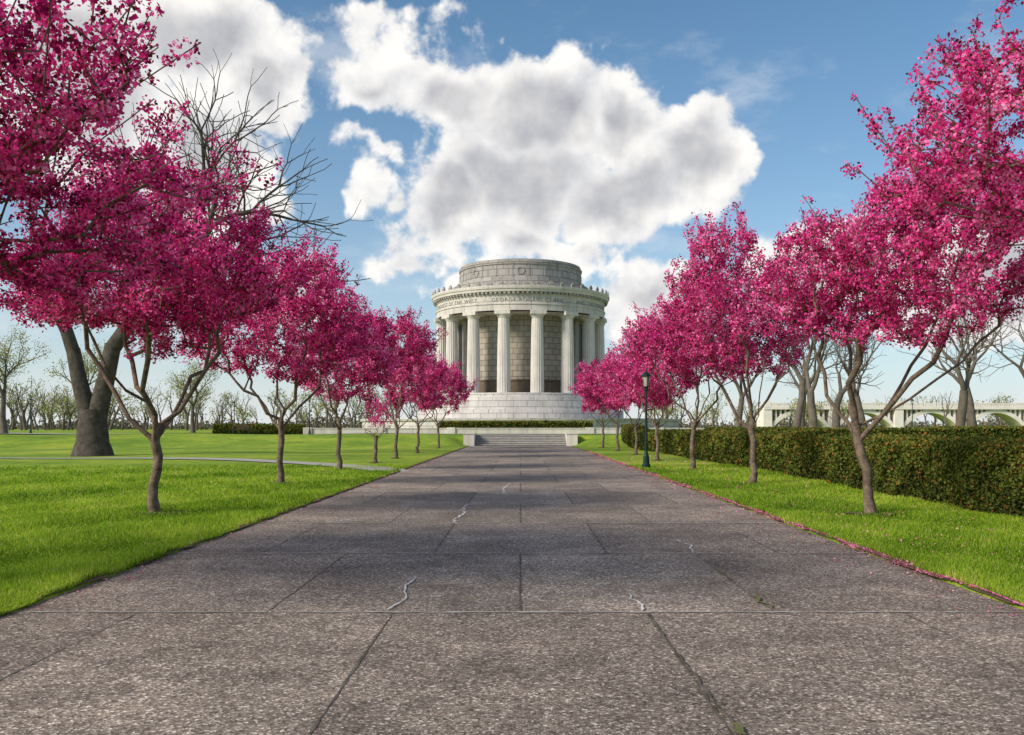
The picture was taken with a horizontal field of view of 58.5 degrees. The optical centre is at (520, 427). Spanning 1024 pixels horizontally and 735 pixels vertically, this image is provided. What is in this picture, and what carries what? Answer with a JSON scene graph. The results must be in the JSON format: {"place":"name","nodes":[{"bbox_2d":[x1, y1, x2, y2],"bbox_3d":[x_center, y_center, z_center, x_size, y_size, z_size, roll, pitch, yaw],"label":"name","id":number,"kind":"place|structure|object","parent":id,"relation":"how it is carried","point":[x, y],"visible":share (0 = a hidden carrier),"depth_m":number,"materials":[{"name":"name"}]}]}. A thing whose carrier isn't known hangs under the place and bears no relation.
{"place":"outdoors","nodes":[
{"label":"outdoors","id":0,"kind":"place"},
{"bbox_2d":[0,457,408,471],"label":"side path","id":1,"kind":"structure","parent":0,"point":[313,463],"depth_m":41.74,"materials":[{"name":"concrete"}]},
{"bbox_2d":[0,432,619,433],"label":"cross path","id":2,"kind":"structure","parent":0,"point":[378,432],"depth_m":91.15,"materials":[{"name":"concrete"}]},
{"bbox_2d":[0,429,1023,615],"bbox_3d":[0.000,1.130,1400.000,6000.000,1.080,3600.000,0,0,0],"label":"lawn ground","id":3,"kind":"structure","parent":0,"point":[17,449],"depth_m":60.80,"materials":[{"name":"green plant"}]},
{"bbox_2d":[0,350,28,383],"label":"budding tree","id":4,"kind":"object","parent":3,"relation":"on","point":[14,371],"visible":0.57,"depth_m":100.97,"materials":[{"name":"green plant"}]},
{"bbox_2d":[0,324,53,432],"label":"budding tree","id":5,"kind":"object","parent":3,"relation":"on","point":[3,426],"visible":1,"depth_m":91.98,"materials":[{"name":"green plant"}]},
{"bbox_2d":[29,398,31,432],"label":"street lamp","id":6,"kind":"object","parent":3,"relation":"on","point":[30,400],"visible":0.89,"depth_m":111.95,"materials":[{"name":"metal"}]},
{"bbox_2d":[40,339,121,392],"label":"budding tree","id":7,"kind":"object","parent":3,"relation":"on","point":[90,368],"visible":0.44,"depth_m":98.45,"materials":[{"name":"green plant"}]},
{"bbox_2d":[0,0,284,314],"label":"crabapple tree","id":8,"kind":"object","parent":3,"relation":"on","point":[18,148],"visible":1,"depth_m":9.03,"materials":[{"name":"pink plant"}]},
{"bbox_2d":[0,113,322,513],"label":"crabapple tree","id":9,"kind":"object","parent":3,"relation":"on","point":[209,291],"visible":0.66,"depth_m":16.14,"materials":[{"name":"pink plant"}]},
{"bbox_2d":[0,49,371,456],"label":"elm tree","id":10,"kind":"object","parent":3,"relation":"on","point":[92,436],"visible":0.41,"depth_m":52.61,"materials":[{"name":"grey plant"}]},
{"bbox_2d":[162,358,221,432],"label":"budding tree","id":11,"kind":"object","parent":3,"relation":"on","point":[191,403],"visible":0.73,"depth_m":119.61,"materials":[{"name":"green plant"}]},
{"bbox_2d":[233,401,235,422],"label":"street lamp","id":12,"kind":"object","parent":3,"relation":"on","point":[234,403],"visible":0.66,"depth_m":114.97,"materials":[{"name":"metal"}]},
{"bbox_2d":[231,425,250,433],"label":"park bench","id":13,"kind":"object","parent":3,"relation":"on","point":[248,428],"visible":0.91,"depth_m":90.28,"materials":[{"name":"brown wood"}]},
{"bbox_2d":[212,423,305,433],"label":"clipped hedge","id":14,"kind":"object","parent":3,"relation":"on","point":[261,428],"visible":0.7,"depth_m":100.96,"materials":[{"name":"green plant"}]},
{"bbox_2d":[169,228,398,482],"bbox_3d":[-6.719,-1.942,25.336,5.949,7.237,5.007,0,0,-30],"label":"crabapple tree","id":15,"kind":"object","parent":3,"relation":"on","point":[323,306],"visible":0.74,"depth_m":24.78,"materials":[{"name":"pink plant"}]},
{"bbox_2d":[308,394,310,433],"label":"street lamp","id":16,"kind":"object","parent":3,"relation":"on","point":[309,431],"visible":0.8,"depth_m":97.95,"materials":[{"name":"metal"}]},
{"bbox_2d":[284,296,401,468],"bbox_3d":[-6.734,-1.588,34.606,4.809,6.560,4.763,0,0,0],"label":"crabapple tree","id":17,"kind":"object","parent":3,"relation":"on","point":[375,363],"visible":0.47,"depth_m":33.93,"materials":[{"name":"pink plant"}]},
{"bbox_2d":[362,385,400,462],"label":"crabapple tree","id":18,"kind":"object","parent":3,"relation":"on","point":[379,406],"visible":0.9,"depth_m":40.84,"materials":[{"name":"pink plant"}]},
{"bbox_2d":[348,303,448,457],"bbox_3d":[-6.607,-2.289,47.211,4.538,7.946,5.127,0,0,-45],"label":"crabapple tree","id":19,"kind":"object","parent":3,"relation":"on","point":[415,343],"visible":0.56,"depth_m":46.50,"materials":[{"name":"pink plant"}]},
{"bbox_2d":[378,346,452,452],"bbox_3d":[-6.695,-1.833,56.964,5.705,7.097,4.090,0,0,20],"label":"crabapple tree","id":20,"kind":"object","parent":3,"relation":"on","point":[437,375],"visible":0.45,"depth_m":56.84,"materials":[{"name":"pink plant"}]},
{"bbox_2d":[410,351,478,447],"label":"crabapple tree","id":21,"kind":"object","parent":3,"relation":"on","point":[456,386],"visible":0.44,"depth_m":69.46,"materials":[{"name":"pink plant"}]},
{"bbox_2d":[303,427,702,433],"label":"wall","id":22,"kind":"structure","parent":3,"relation":"on","point":[422,431],"depth_m":98.75,"materials":[{"name":"stone"}]},
{"bbox_2d":[312,428,703,428],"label":"coping","id":23,"kind":"object","parent":22,"relation":"on","point":[497,428],"visible":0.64,"depth_m":98.69,"materials":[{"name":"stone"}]},
{"bbox_2d":[0,375,1015,429],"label":"distant tree line","id":24,"kind":"object","parent":3,"relation":"on","point":[69,412],"visible":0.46,"depth_m":254.26,"materials":[{"name":"brown plant"}]},
{"bbox_2d":[6,405,1013,428],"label":"riverbank scrub","id":25,"kind":"object","parent":3,"relation":"on","point":[129,425],"visible":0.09,"depth_m":338.52,"materials":[{"name":"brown plant"}]},
{"bbox_2d":[0,446,1023,734],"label":"concrete walkway","id":26,"kind":"structure","parent":3,"relation":"on","point":[520,590],"depth_m":7.32,"materials":[{"name":"grey concrete"}]},
{"bbox_2d":[39,451,1023,637],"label":"fallen petals","id":27,"kind":"object","parent":26,"relation":"on","point":[842,540],"visible":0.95,"depth_m":13.76,"materials":[{"name":"pink plant"}]},
{"bbox_2d":[439,420,593,427],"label":"clipped hedge","id":28,"kind":"object","parent":3,"relation":"on","point":[521,424],"visible":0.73,"depth_m":100.97,"materials":[{"name":"green plant"}]},
{"bbox_2d":[360,258,680,427],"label":"memorial rotunda","id":29,"kind":"structure","parent":3,"relation":"on","point":[522,339],"depth_m":131.70,"materials":[{"name":"stone"}]},
{"bbox_2d":[463,433,577,445],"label":"stone steps","id":30,"kind":"structure","parent":3,"relation":"on","point":[474,439],"depth_m":80.47,"materials":[{"name":"stone"}]},
{"bbox_2d":[567,356,628,447],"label":"crabapple tree","id":31,"kind":"object","parent":3,"relation":"on","point":[591,407],"visible":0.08,"depth_m":71.56,"materials":[{"name":"pink plant"}]},
{"bbox_2d":[575,347,630,450],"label":"crabapple tree","id":32,"kind":"object","parent":3,"relation":"on","point":[587,385],"visible":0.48,"depth_m":61.85,"materials":[{"name":"pink plant"}]},
{"bbox_2d":[592,340,681,454],"bbox_3d":[6.670,-1.764,52.994,5.118,6.895,4.891,0,0,0],"label":"crabapple tree","id":33,"kind":"object","parent":3,"relation":"on","point":[621,393],"visible":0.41,"depth_m":52.43,"materials":[{"name":"pink plant"}]},
{"bbox_2d":[641,368,651,467],"bbox_3d":[4.950,-0.385,36.000,0.388,3.930,0.388,0,0,23],"label":"street lamp","id":34,"kind":"object","parent":3,"relation":"on","point":[645,375],"visible":0.96,"depth_m":35.95,"materials":[{"name":"metal"}]},
{"bbox_2d":[609,315,703,459],"bbox_3d":[6.564,-1.894,44.145,4.500,7.178,5.189,0,0,8],"label":"crabapple tree","id":35,"kind":"object","parent":3,"relation":"on","point":[635,383],"visible":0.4,"depth_m":43.54,"materials":[{"name":"pink plant"}]},
{"bbox_2d":[618,271,764,468],"bbox_3d":[6.313,-2.227,34.386,5.662,7.832,5.459,0,0,0],"label":"crabapple tree","id":36,"kind":"object","parent":3,"relation":"on","point":[671,352],"visible":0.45,"depth_m":33.87,"materials":[{"name":"pink plant"}]},
{"bbox_2d":[652,201,828,483],"bbox_3d":[6.308,-2.335,25.960,5.369,8.101,5.197,0,0,0],"label":"crabapple tree","id":37,"kind":"object","parent":3,"relation":"on","point":[723,300],"visible":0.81,"depth_m":25.43,"materials":[{"name":"pink plant"}]},
{"bbox_2d":[703,341,784,426],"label":"bare tree","id":38,"kind":"object","parent":3,"relation":"on","point":[741,402],"visible":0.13,"depth_m":85.69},
{"bbox_2d":[751,281,848,426],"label":"bare tree","id":39,"kind":"object","parent":3,"relation":"on","point":[800,405],"visible":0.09,"depth_m":95.94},
{"bbox_2d":[782,308,844,427],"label":"bare tree","id":40,"kind":"object","parent":3,"relation":"on","point":[812,414],"visible":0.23,"depth_m":79.98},
{"bbox_2d":[767,328,868,426],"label":"bare tree","id":41,"kind":"object","parent":3,"relation":"on","point":[795,383],"visible":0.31,"depth_m":103.19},
{"bbox_2d":[620,423,1023,517],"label":"clipped hedge","id":42,"kind":"object","parent":3,"relation":"on","point":[984,473],"visible":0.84,"depth_m":21.76,"materials":[{"name":"green plant"}]},
{"bbox_2d":[824,339,886,427],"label":"bare tree","id":43,"kind":"object","parent":3,"relation":"on","point":[861,415],"visible":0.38,"depth_m":91.75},
{"bbox_2d":[827,322,893,427],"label":"bare tree","id":44,"kind":"object","parent":3,"relation":"on","point":[835,415],"visible":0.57,"depth_m":84.45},
{"bbox_2d":[704,425,1023,438],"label":"clipped hedge","id":45,"kind":"object","parent":3,"relation":"on","point":[993,431],"visible":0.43,"depth_m":68.02,"materials":[{"name":"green plant"}]},
{"bbox_2d":[728,138,1023,514],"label":"crabapple tree","id":46,"kind":"object","parent":3,"relation":"on","point":[919,244],"visible":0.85,"depth_m":15.71,"materials":[{"name":"pink plant"}]},
{"bbox_2d":[757,401,1023,428],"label":"arch bridge","id":47,"kind":"structure","parent":3,"relation":"on","point":[770,415],"depth_m":237.00,"materials":[{"name":"concrete"}]},
{"bbox_2d":[911,399,913,426],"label":"street lamp","id":48,"kind":"object","parent":3,"relation":"on","point":[912,400],"visible":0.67,"depth_m":111.95,"materials":[{"name":"metal"}]},
{"bbox_2d":[840,0,1023,263],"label":"crabapple tree","id":49,"kind":"object","parent":3,"relation":"on","point":[974,64],"visible":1,"depth_m":10.05,"materials":[{"name":"pink plant"}]},
{"bbox_2d":[894,299,1021,425],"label":"bare tree","id":50,"kind":"object","parent":3,"relation":"on","point":[971,418],"visible":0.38,"depth_m":87.84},
{"bbox_2d":[926,298,1013,425],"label":"bare tree","id":51,"kind":"object","parent":3,"relation":"on","point":[962,409],"visible":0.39,"depth_m":76.57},
{"bbox_2d":[965,314,1023,381],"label":"bare tree","id":52,"kind":"object","parent":3,"relation":"on","point":[1020,368],"visible":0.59,"depth_m":96.30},
{"bbox_2d":[1000,308,1023,362],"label":"bare tree","id":53,"kind":"object","parent":3,"relation":"on","point":[1019,335],"visible":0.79,"depth_m":86.48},
{"bbox_2d":[0,0,1023,425],"label":"sky","id":54,"kind":"structure","parent":0,"point":[588,135],"materials":[{"name":"blue"}]},
{"bbox_2d":[476,434,564,434],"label":"plaza paving","id":55,"kind":"structure","parent":0,"point":[520,434],"depth_m":83.26,"materials":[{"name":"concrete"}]}
]}

